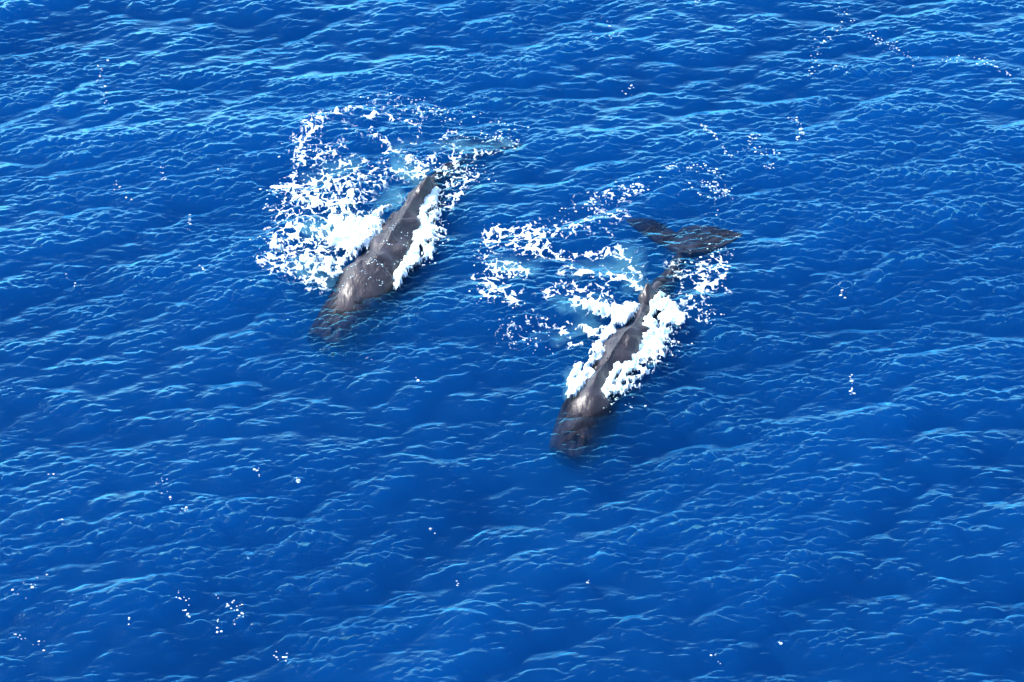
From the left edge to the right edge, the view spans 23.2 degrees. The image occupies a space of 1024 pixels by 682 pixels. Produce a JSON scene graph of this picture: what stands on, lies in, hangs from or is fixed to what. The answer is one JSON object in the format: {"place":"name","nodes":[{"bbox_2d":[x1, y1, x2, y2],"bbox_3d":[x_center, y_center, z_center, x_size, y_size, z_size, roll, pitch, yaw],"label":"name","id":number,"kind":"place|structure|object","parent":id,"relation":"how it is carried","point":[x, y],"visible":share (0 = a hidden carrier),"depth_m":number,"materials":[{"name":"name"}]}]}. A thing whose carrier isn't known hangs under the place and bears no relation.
{"place":"outdoors","nodes":[
{"label":"outdoors","id":0,"kind":"place"},
{"bbox_2d":[0,0,1023,681],"bbox_3d":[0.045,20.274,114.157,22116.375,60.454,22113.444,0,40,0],"label":"sea","id":1,"kind":"structure","parent":0,"point":[894,176],"depth_m":188.73,"materials":[{"name":"liquid"}]},
{"bbox_2d":[256,105,541,301],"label":"sea foam","id":2,"kind":"object","parent":1,"relation":"on","point":[362,231],"visible":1,"depth_m":96.97,"materials":[{"name":"white"}]},
{"bbox_2d":[307,136,522,361],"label":"sperm whale","id":3,"kind":"object","parent":1,"relation":"on","point":[359,287],"visible":0.87,"depth_m":94.63},
{"bbox_2d":[11,0,1010,663],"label":"foam flecks","id":4,"kind":"object","parent":1,"relation":"on","point":[561,220],"visible":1,"depth_m":98.74,"materials":[{"name":"white liquid"}]},
{"bbox_2d":[464,171,736,397],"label":"sea foam","id":5,"kind":"object","parent":1,"relation":"on","point":[651,345],"visible":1,"depth_m":92.77,"materials":[{"name":"white"}]},
{"bbox_2d":[549,218,742,468],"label":"sperm whale","id":6,"kind":"object","parent":1,"relation":"on","point":[589,409],"visible":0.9,"depth_m":90.89},
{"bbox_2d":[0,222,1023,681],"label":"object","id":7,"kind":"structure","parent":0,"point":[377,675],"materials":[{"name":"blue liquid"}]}
]}

